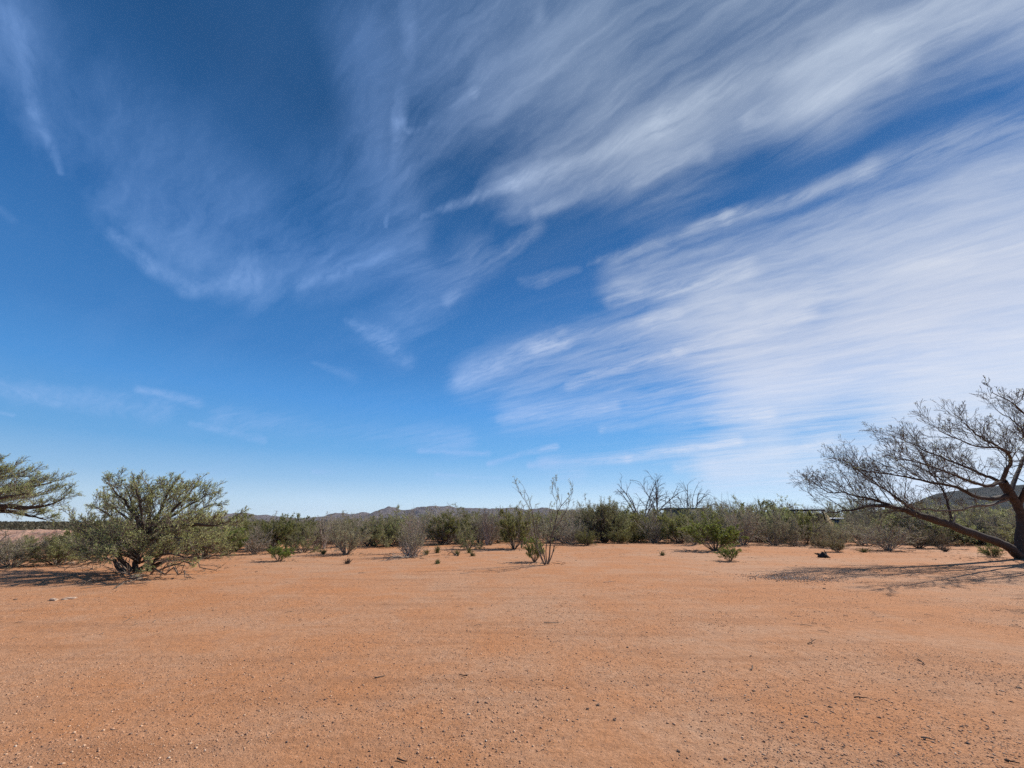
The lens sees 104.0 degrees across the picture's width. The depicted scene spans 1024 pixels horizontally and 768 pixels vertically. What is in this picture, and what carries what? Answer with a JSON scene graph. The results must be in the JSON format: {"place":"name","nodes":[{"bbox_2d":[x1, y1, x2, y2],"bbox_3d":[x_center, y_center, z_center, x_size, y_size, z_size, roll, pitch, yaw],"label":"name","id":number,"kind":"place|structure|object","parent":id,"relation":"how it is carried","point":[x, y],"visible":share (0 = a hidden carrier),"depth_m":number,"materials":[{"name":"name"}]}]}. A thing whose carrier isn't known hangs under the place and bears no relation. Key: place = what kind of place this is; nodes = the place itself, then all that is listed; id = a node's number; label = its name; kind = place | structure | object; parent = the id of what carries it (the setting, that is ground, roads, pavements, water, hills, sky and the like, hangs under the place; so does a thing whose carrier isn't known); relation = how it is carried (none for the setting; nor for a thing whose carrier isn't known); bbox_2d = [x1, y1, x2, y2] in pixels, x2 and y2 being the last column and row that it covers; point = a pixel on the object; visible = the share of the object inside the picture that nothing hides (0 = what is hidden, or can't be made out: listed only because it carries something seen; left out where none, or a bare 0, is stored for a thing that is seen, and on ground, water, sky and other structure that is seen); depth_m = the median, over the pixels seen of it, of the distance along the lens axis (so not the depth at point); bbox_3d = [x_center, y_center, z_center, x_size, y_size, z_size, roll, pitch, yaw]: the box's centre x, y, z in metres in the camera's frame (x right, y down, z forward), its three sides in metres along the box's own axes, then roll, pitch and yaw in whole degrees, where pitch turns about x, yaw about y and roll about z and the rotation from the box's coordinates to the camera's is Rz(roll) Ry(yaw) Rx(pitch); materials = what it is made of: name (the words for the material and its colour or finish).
{"place":"outdoors","nodes":[
{"label":"outdoors","id":0,"kind":"place"},
{"bbox_2d":[216,506,579,521],"bbox_3d":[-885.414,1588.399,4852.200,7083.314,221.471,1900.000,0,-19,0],"label":"mountains","id":1,"kind":"structure","parent":0,"point":[388,510],"depth_m":4547.04,"materials":[{"name":"grey stone"}]},
{"bbox_2d":[0,534,1023,767],"bbox_3d":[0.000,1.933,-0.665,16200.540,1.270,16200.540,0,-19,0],"label":"ground","id":2,"kind":"structure","parent":0,"point":[612,741],"depth_m":4.67,"materials":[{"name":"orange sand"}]},
{"bbox_2d":[0,528,34,560],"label":"grey shrub","id":3,"kind":"object","parent":2,"relation":"on","point":[7,546],"visible":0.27,"depth_m":16.13,"materials":[{"name":"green plant"}]},
{"bbox_2d":[3,529,40,552],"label":"mesquite shrub","id":4,"kind":"object","parent":2,"relation":"on","point":[33,541],"visible":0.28,"depth_m":20.46,"materials":[{"name":"green plant"}]},
{"bbox_2d":[0,530,69,568],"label":"grey shrub","id":5,"kind":"object","parent":2,"relation":"on","point":[44,545],"visible":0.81,"depth_m":14.08,"materials":[{"name":"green plant"}]},
{"bbox_2d":[0,453,83,528],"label":"mesquite tree","id":6,"kind":"object","parent":2,"relation":"on","point":[27,487],"visible":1,"depth_m":14.66,"materials":[{"name":"green plant"}]},
{"bbox_2d":[7,528,101,565],"bbox_3d":[-16.694,6.065,14.837,2.857,1.362,2.067,9,-21,-25],"label":"mesquite shrub","id":7,"kind":"object","parent":2,"relation":"on","point":[56,557],"visible":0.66,"depth_m":14.47,"materials":[{"name":"green plant"}]},
{"bbox_2d":[0,529,148,547],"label":"dirt berm","id":8,"kind":"structure","parent":2,"relation":"on","point":[14,534],"depth_m":25.89,"materials":[{"name":"soil"}]},
{"bbox_2d":[59,515,127,547],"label":"creosote bush","id":9,"kind":"object","parent":2,"relation":"on","point":[60,537],"visible":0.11,"depth_m":18.25,"materials":[{"name":"green plant"}]},
{"bbox_2d":[78,546,138,584],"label":"fallen branch","id":10,"kind":"object","parent":2,"relation":"on","point":[94,580],"visible":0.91,"depth_m":10.60,"materials":[{"name":"wood"}]},
{"bbox_2d":[80,561,159,588],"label":"fallen branch","id":11,"kind":"object","parent":2,"relation":"on","point":[136,577],"visible":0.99,"depth_m":10.31,"materials":[{"name":"wood"}]},
{"bbox_2d":[56,465,248,575],"bbox_3d":[-12.172,4.516,13.342,8.898,3.364,4.067,-13,-23,32],"label":"mesquite tree","id":12,"kind":"object","parent":2,"relation":"on","point":[116,544],"visible":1,"depth_m":12.58,"materials":[{"name":"green plant"}]},
{"bbox_2d":[150,555,192,579],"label":"fallen branch","id":13,"kind":"object","parent":2,"relation":"on","point":[161,572],"visible":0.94,"depth_m":11.36,"materials":[{"name":"wood"}]},
{"bbox_2d":[173,514,248,558],"bbox_3d":[-13.331,6.732,17.549,3.111,1.954,2.192,4,-19,-13],"label":"mesquite shrub","id":14,"kind":"object","parent":2,"relation":"on","point":[205,553],"visible":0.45,"depth_m":17.48,"materials":[{"name":"green plant"}]},
{"bbox_2d":[194,515,249,555],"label":"green shrub","id":15,"kind":"object","parent":2,"relation":"on","point":[234,539],"visible":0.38,"depth_m":19.35,"materials":[{"name":"green plant"}]},
{"bbox_2d":[241,519,277,553],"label":"bare shrub","id":16,"kind":"object","parent":2,"relation":"on","point":[255,545],"visible":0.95,"depth_m":19.89,"materials":[{"name":"grey plant"}]},
{"bbox_2d":[0,516,546,529],"bbox_3d":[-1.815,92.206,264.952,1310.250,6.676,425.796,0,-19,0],"label":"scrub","id":17,"kind":"object","parent":2,"relation":"on","point":[23,525],"visible":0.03,"depth_m":82.53,"materials":[{"name":"green plant"}]},
{"bbox_2d":[252,518,295,543],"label":"creosote bush","id":18,"kind":"object","parent":2,"relation":"on","point":[263,523],"visible":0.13,"depth_m":23.73,"materials":[{"name":"green plant"}]},
{"bbox_2d":[252,513,296,548],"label":"creosote bush","id":19,"kind":"object","parent":2,"relation":"on","point":[282,535],"visible":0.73,"depth_m":22.34,"materials":[{"name":"green plant"}]},
{"bbox_2d":[266,541,295,560],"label":"green shrub","id":20,"kind":"object","parent":2,"relation":"on","point":[279,552],"visible":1,"depth_m":15.91,"materials":[{"name":"green plant"}]},
{"bbox_2d":[275,513,316,548],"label":"creosote bush","id":21,"kind":"object","parent":2,"relation":"on","point":[297,523],"visible":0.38,"depth_m":23.45,"materials":[{"name":"green plant"}]},
{"bbox_2d":[279,516,323,552],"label":"mesquite shrub","id":22,"kind":"object","parent":2,"relation":"on","point":[304,543],"visible":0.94,"depth_m":20.71,"materials":[{"name":"green plant"}]},
{"bbox_2d":[298,520,342,548],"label":"bare shrub","id":23,"kind":"object","parent":2,"relation":"on","point":[318,540],"visible":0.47,"depth_m":23.01,"materials":[{"name":"grey plant"}]},
{"bbox_2d":[315,512,335,548],"bbox_3d":[-10.752,8.363,22.946,1.245,2.079,1.215,14,-23,-35],"label":"bare sapling","id":24,"kind":"object","parent":2,"relation":"on","point":[325,529],"visible":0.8,"depth_m":22.89,"materials":[{"name":"grey plant"}]},
{"bbox_2d":[325,516,361,546],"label":"grey shrub","id":25,"kind":"object","parent":2,"relation":"on","point":[347,524],"visible":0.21,"depth_m":24.44,"materials":[{"name":"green plant"}]},
{"bbox_2d":[324,510,372,554],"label":"grey shrub","id":26,"kind":"object","parent":2,"relation":"on","point":[353,544],"visible":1,"depth_m":19.36,"materials":[{"name":"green plant"}]},
{"bbox_2d":[349,516,388,545],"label":"creosote bush","id":27,"kind":"object","parent":2,"relation":"on","point":[371,543],"visible":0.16,"depth_m":26.03,"materials":[{"name":"green plant"}]},
{"bbox_2d":[377,514,406,545],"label":"mesquite shrub","id":28,"kind":"object","parent":2,"relation":"on","point":[388,532],"visible":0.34,"depth_m":26.51,"materials":[{"name":"green plant"}]},
{"bbox_2d":[363,504,422,546],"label":"mesquite shrub","id":29,"kind":"object","parent":2,"relation":"on","point":[384,539],"visible":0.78,"depth_m":25.39,"materials":[{"name":"green plant"}]},
{"bbox_2d":[397,542,421,557],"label":"bleached stick clump","id":30,"kind":"object","parent":2,"relation":"on","point":[412,555],"visible":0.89,"depth_m":17.60,"materials":[{"name":"grey wood"}]},
{"bbox_2d":[396,509,429,556],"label":"bare shrub","id":31,"kind":"object","parent":2,"relation":"on","point":[413,541],"visible":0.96,"depth_m":18.16,"materials":[{"name":"grey plant"}]},
{"bbox_2d":[400,510,436,544],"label":"bare shrub","id":32,"kind":"object","parent":2,"relation":"on","point":[425,539],"visible":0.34,"depth_m":27.62,"materials":[{"name":"grey plant"}]},
{"bbox_2d":[425,513,459,544],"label":"creosote bush","id":33,"kind":"object","parent":2,"relation":"on","point":[454,530],"visible":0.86,"depth_m":27.92,"materials":[{"name":"green plant"}]},
{"bbox_2d":[421,503,467,537],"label":"bare shrub","id":34,"kind":"object","parent":2,"relation":"on","point":[459,517],"visible":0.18,"depth_m":33.34,"materials":[{"name":"grey plant"}]},
{"bbox_2d":[428,511,464,544],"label":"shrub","id":35,"kind":"object","parent":2,"relation":"on","point":[450,538],"visible":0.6,"depth_m":28.02,"materials":[{"name":"green plant"}]},
{"bbox_2d":[441,512,480,542],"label":"creosote bush","id":36,"kind":"object","parent":2,"relation":"on","point":[447,517],"visible":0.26,"depth_m":29.35,"materials":[{"name":"green plant"}]},
{"bbox_2d":[454,518,484,548],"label":"mesquite shrub","id":37,"kind":"object","parent":2,"relation":"on","point":[463,536],"visible":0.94,"depth_m":23.00,"materials":[{"name":"green plant"}]},
{"bbox_2d":[462,510,496,542],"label":"bare shrub","id":38,"kind":"object","parent":2,"relation":"on","point":[472,528],"visible":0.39,"depth_m":29.00,"materials":[{"name":"grey plant"}]},
{"bbox_2d":[478,509,499,544],"bbox_3d":[-1.425,9.506,26.764,1.686,2.394,1.560,0,-19,0],"label":"bare sapling","id":39,"kind":"object","parent":2,"relation":"on","point":[486,524],"visible":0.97,"depth_m":26.54,"materials":[{"name":"plant"}]},
{"bbox_2d":[475,505,512,544],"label":"bare shrub","id":40,"kind":"object","parent":2,"relation":"on","point":[495,537],"visible":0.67,"depth_m":27.13,"materials":[{"name":"grey plant"}]},
{"bbox_2d":[489,507,507,542],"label":"mesquite shrub","id":41,"kind":"object","parent":2,"relation":"on","point":[500,540],"visible":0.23,"depth_m":29.36,"materials":[{"name":"green plant"}]},
{"bbox_2d":[0,541,1022,638],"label":"twig litter","id":42,"kind":"object","parent":2,"relation":"on","point":[37,565],"visible":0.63,"depth_m":17.33,"materials":[{"name":"brown wood"}]},
{"bbox_2d":[494,506,534,548],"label":"creosote bush","id":43,"kind":"object","parent":2,"relation":"on","point":[509,532],"visible":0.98,"depth_m":23.24,"materials":[{"name":"green plant"}]},
{"bbox_2d":[511,501,539,547],"bbox_3d":[0.743,8.464,24.207,2.000,2.766,1.518,0,-19,0],"label":"bare sapling","id":44,"kind":"object","parent":2,"relation":"on","point":[528,515],"visible":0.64,"depth_m":24.17,"materials":[{"name":"grey plant"}]},
{"bbox_2d":[521,533,544,561],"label":"green shrub","id":45,"kind":"object","parent":2,"relation":"on","point":[532,542],"visible":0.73,"depth_m":15.83,"materials":[{"name":"green plant"}]},
{"bbox_2d":[512,475,574,564],"bbox_3d":[1.213,5.014,14.999,2.444,3.248,0.904,0,-19,0],"label":"wand shrub","id":46,"kind":"object","parent":2,"relation":"on","point":[546,543],"visible":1,"depth_m":14.98,"materials":[{"name":"green plant"}]},
{"bbox_2d":[531,512,569,541],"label":"grey shrub","id":47,"kind":"object","parent":2,"relation":"on","point":[544,537],"visible":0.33,"depth_m":31.97,"materials":[{"name":"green plant"}]},
{"bbox_2d":[537,511,588,542],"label":"grey shrub","id":48,"kind":"object","parent":2,"relation":"on","point":[551,530],"visible":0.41,"depth_m":30.37,"materials":[{"name":"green plant"}]},
{"bbox_2d":[553,513,587,544],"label":"bare shrub","id":49,"kind":"object","parent":2,"relation":"on","point":[569,535],"visible":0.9,"depth_m":27.70,"materials":[{"name":"grey plant"}]},
{"bbox_2d":[564,503,602,539],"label":"bare shrub","id":50,"kind":"object","parent":2,"relation":"on","point":[584,521],"visible":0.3,"depth_m":31.48,"materials":[{"name":"grey plant"}]},
{"bbox_2d":[574,526,600,544],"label":"green shrub","id":51,"kind":"object","parent":2,"relation":"on","point":[589,540],"visible":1,"depth_m":26.64,"materials":[{"name":"green plant"}]},
{"bbox_2d":[571,496,629,542],"bbox_3d":[7.130,10.504,30.928,4.868,3.510,5.634,0,-19,0],"label":"domed mesquite","id":52,"kind":"object","parent":2,"relation":"on","point":[605,517],"visible":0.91,"depth_m":30.67,"materials":[{"name":"green plant"}]},
{"bbox_2d":[596,497,632,541],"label":"mesquite shrub","id":53,"kind":"object","parent":2,"relation":"on","point":[624,528],"visible":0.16,"depth_m":32.84,"materials":[{"name":"green plant"}]},
{"bbox_2d":[602,526,632,542],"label":"green shrub","id":54,"kind":"object","parent":2,"relation":"on","point":[614,537],"visible":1,"depth_m":29.17,"materials":[{"name":"green plant"}]},
{"bbox_2d":[617,503,645,535],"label":"creosote bush","id":55,"kind":"object","parent":2,"relation":"on","point":[634,515],"visible":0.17,"depth_m":36.21,"materials":[{"name":"green plant"}]},
{"bbox_2d":[627,524,652,542],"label":"green shrub","id":56,"kind":"object","parent":2,"relation":"on","point":[637,536],"visible":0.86,"depth_m":30.49,"materials":[{"name":"green plant"}]},
{"bbox_2d":[631,508,666,540],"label":"creosote bush","id":57,"kind":"object","parent":2,"relation":"on","point":[662,515],"visible":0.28,"depth_m":33.37,"materials":[{"name":"green plant"}]},
{"bbox_2d":[615,473,687,517],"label":"dead tree","id":58,"kind":"object","parent":2,"relation":"on","point":[633,506],"visible":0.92,"depth_m":42.09,"materials":[{"name":"grey wood"}]},
{"bbox_2d":[630,509,673,542],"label":"bare shrub","id":59,"kind":"object","parent":2,"relation":"on","point":[650,539],"visible":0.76,"depth_m":30.63,"materials":[{"name":"grey plant"}]},
{"bbox_2d":[631,470,675,514],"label":"dead tree","id":60,"kind":"object","parent":2,"relation":"on","point":[656,500],"visible":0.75,"depth_m":43.35,"materials":[{"name":"plant"}]},
{"bbox_2d":[657,511,695,542],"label":"creosote bush","id":61,"kind":"object","parent":2,"relation":"on","point":[671,526],"visible":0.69,"depth_m":29.55,"materials":[{"name":"green plant"}]},
{"bbox_2d":[652,504,701,541],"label":"mesquite shrub","id":62,"kind":"object","parent":2,"relation":"on","point":[671,535],"visible":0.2,"depth_m":31.83,"materials":[{"name":"green plant"}]},
{"bbox_2d":[662,508,702,520],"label":"flat roofed house","id":63,"kind":"structure","parent":2,"relation":"on","point":[690,509],"depth_m":55.44,"materials":[{"name":"grey"}]},
{"bbox_2d":[655,479,713,507],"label":"dead tree","id":64,"kind":"object","parent":2,"relation":"on","point":[696,504],"visible":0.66,"depth_m":61.12,"materials":[{"name":"grey wood"}]},
{"bbox_2d":[677,516,700,544],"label":"grey shrub","id":65,"kind":"object","parent":2,"relation":"on","point":[691,539],"visible":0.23,"depth_m":26.98,"materials":[{"name":"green plant"}]},
{"bbox_2d":[676,511,749,550],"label":"green shrub","id":66,"kind":"object","parent":2,"relation":"on","point":[726,537],"visible":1,"depth_m":21.82,"materials":[{"name":"green plant"}]},
{"bbox_2d":[701,502,749,542],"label":"mesquite shrub","id":67,"kind":"object","parent":2,"relation":"on","point":[721,519],"visible":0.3,"depth_m":29.47,"materials":[{"name":"green plant"}]},
{"bbox_2d":[714,543,741,560],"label":"green shrub","id":68,"kind":"object","parent":2,"relation":"on","point":[729,554],"visible":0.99,"depth_m":16.06,"materials":[{"name":"green plant"}]},
{"bbox_2d":[707,501,762,541],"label":"bare shrub","id":69,"kind":"object","parent":2,"relation":"on","point":[738,516],"visible":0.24,"depth_m":29.39,"materials":[{"name":"grey plant"}]},
{"bbox_2d":[717,504,767,544],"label":"bare shrub","id":70,"kind":"object","parent":2,"relation":"on","point":[745,529],"visible":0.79,"depth_m":26.11,"materials":[{"name":"grey plant"}]},
{"bbox_2d":[710,495,788,539],"bbox_3d":[20.320,11.658,34.065,5.932,4.591,5.314,9,-21,-25],"label":"mesquite shrub","id":71,"kind":"object","parent":2,"relation":"on","point":[742,508],"visible":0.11,"depth_m":34.21,"materials":[{"name":"green plant"}]},
{"bbox_2d":[728,499,774,518],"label":"creosote bush","id":72,"kind":"object","parent":2,"relation":"on","point":[759,504],"visible":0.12,"depth_m":35.93,"materials":[{"name":"green plant"}]},
{"bbox_2d":[742,499,808,544],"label":"grey shrub","id":73,"kind":"object","parent":2,"relation":"on","point":[776,525],"visible":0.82,"depth_m":27.11,"materials":[{"name":"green plant"}]},
{"bbox_2d":[752,494,819,541],"bbox_3d":[20.937,10.585,31.341,5.826,3.852,4.273,3,-19,-9],"label":"mesquite shrub","id":74,"kind":"object","parent":2,"relation":"on","point":[786,511],"visible":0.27,"depth_m":30.77,"materials":[{"name":"green plant"}]},
{"bbox_2d":[772,511,809,545],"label":"bare shrub","id":75,"kind":"object","parent":2,"relation":"on","point":[795,535],"visible":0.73,"depth_m":26.91,"materials":[{"name":"grey plant"}]},
{"bbox_2d":[719,573,865,584],"bbox_3d":[7.909,5.478,11.320,4.170,0.046,2.784,3,-19,-9],"label":"wood chip patch","id":76,"kind":"object","parent":2,"relation":"on","point":[795,577],"visible":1,"depth_m":11.21,"materials":[{"name":"wood"}]},
{"bbox_2d":[789,510,818,543],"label":"creosote bush","id":77,"kind":"object","parent":2,"relation":"on","point":[806,517],"visible":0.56,"depth_m":28.79,"materials":[{"name":"green plant"}]},
{"bbox_2d":[809,534,828,547],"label":"straw shrub","id":78,"kind":"object","parent":2,"relation":"on","point":[817,543],"visible":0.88,"depth_m":24.62,"materials":[{"name":"beige plant"}]},
{"bbox_2d":[808,516,852,543],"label":"grey shrub","id":79,"kind":"object","parent":2,"relation":"on","point":[836,536],"visible":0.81,"depth_m":27.21,"materials":[{"name":"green plant"}]},
{"bbox_2d":[823,536,847,551],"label":"straw shrub","id":80,"kind":"object","parent":2,"relation":"on","point":[835,546],"visible":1,"depth_m":20.68,"materials":[{"name":"beige plant"}]},
{"bbox_2d":[821,489,885,520],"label":"domed mesquite","id":81,"kind":"object","parent":2,"relation":"on","point":[832,515],"visible":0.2,"depth_m":42.11,"materials":[{"name":"green plant"}]},
{"bbox_2d":[836,514,881,544],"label":"grey shrub","id":82,"kind":"object","parent":2,"relation":"on","point":[852,532],"visible":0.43,"depth_m":28.11,"materials":[{"name":"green plant"}]},
{"bbox_2d":[838,508,888,540],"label":"bare shrub","id":83,"kind":"object","parent":2,"relation":"on","point":[865,521],"visible":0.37,"depth_m":31.34,"materials":[{"name":"grey plant"}]},
{"bbox_2d":[843,495,891,525],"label":"grey shrub","id":84,"kind":"object","parent":2,"relation":"on","point":[870,515],"visible":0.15,"depth_m":35.42,"materials":[{"name":"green plant"}]},
{"bbox_2d":[849,517,927,550],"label":"bare shrub","id":85,"kind":"object","parent":2,"relation":"on","point":[878,540],"visible":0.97,"depth_m":21.61,"materials":[{"name":"grey plant"}]},
{"bbox_2d":[786,375,1023,558],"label":"mesquite tree","id":86,"kind":"object","parent":2,"relation":"on","point":[1015,550],"visible":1,"depth_m":15.72,"materials":[{"name":"brown plant"}]},
{"bbox_2d":[871,503,946,543],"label":"mesquite shrub","id":87,"kind":"object","parent":2,"relation":"on","point":[873,519],"visible":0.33,"depth_m":29.59,"materials":[{"name":"green plant"}]},
{"bbox_2d":[886,522,944,547],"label":"dry brown shrub","id":88,"kind":"object","parent":2,"relation":"on","point":[919,543],"visible":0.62,"depth_m":23.53,"materials":[{"name":"plant"}]},
{"bbox_2d":[881,494,955,544],"bbox_3d":[29.834,9.821,29.413,3.907,3.786,3.525,3,-19,-10],"label":"bare shrub","id":89,"kind":"object","parent":2,"relation":"on","point":[920,523],"visible":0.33,"depth_m":29.08,"materials":[{"name":"grey plant"}]},
{"bbox_2d":[889,497,986,544],"bbox_3d":[30.641,10.315,28.997,5.454,4.286,5.498,17,-25,-41],"label":"mesquite shrub","id":90,"kind":"object","parent":2,"relation":"on","point":[953,532],"visible":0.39,"depth_m":28.12,"materials":[{"name":"green plant"}]},
{"bbox_2d":[918,528,958,548],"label":"dry brown shrub","id":91,"kind":"object","parent":2,"relation":"on","point":[939,540],"visible":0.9,"depth_m":22.89,"materials":[{"name":"plant"}]},
{"bbox_2d":[929,501,1012,543],"bbox_3d":[33.353,10.090,28.878,5.409,3.077,7.253,-13,-23,33],"label":"mesquite shrub","id":92,"kind":"object","parent":2,"relation":"on","point":[980,516],"visible":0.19,"depth_m":28.51,"materials":[{"name":"green plant"}]},
{"bbox_2d":[947,500,1006,527],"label":"mesquite shrub","id":93,"kind":"object","parent":2,"relation":"on","point":[967,511],"visible":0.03,"depth_m":30.94,"materials":[{"name":"green plant"}]},
{"bbox_2d":[952,506,1007,544],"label":"bare shrub","id":94,"kind":"object","parent":2,"relation":"on","point":[980,521],"visible":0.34,"depth_m":27.66,"materials":[{"name":"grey plant"}]},
{"bbox_2d":[976,543,1005,556],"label":"green shrub","id":95,"kind":"object","parent":2,"relation":"on","point":[995,552],"visible":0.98,"depth_m":17.71,"materials":[{"name":"green plant"}]},
{"bbox_2d":[975,513,1015,545],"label":"bare shrub","id":96,"kind":"object","parent":2,"relation":"on","point":[991,533],"visible":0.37,"depth_m":25.78,"materials":[{"name":"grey plant"}]},
{"bbox_2d":[975,507,1015,537],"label":"bare shrub","id":97,"kind":"object","parent":2,"relation":"on","point":[1011,508],"visible":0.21,"depth_m":25.27,"materials":[{"name":"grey plant"}]},
{"bbox_2d":[995,515,1015,543],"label":"mesquite shrub","id":98,"kind":"object","parent":2,"relation":"on","point":[1011,537],"visible":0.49,"depth_m":22.89,"materials":[{"name":"green plant"}]},
{"bbox_2d":[0,0,1023,521],"label":"sky","id":99,"kind":"structure","parent":0,"point":[314,258],"materials":[{"name":"blue"}]},
{"bbox_2d":[877,485,1023,513],"bbox_3d":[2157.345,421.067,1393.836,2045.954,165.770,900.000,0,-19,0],"label":"hill","id":100,"kind":"structure","parent":0,"point":[987,491],"depth_m":1342.78,"materials":[{"name":"grey stone"}]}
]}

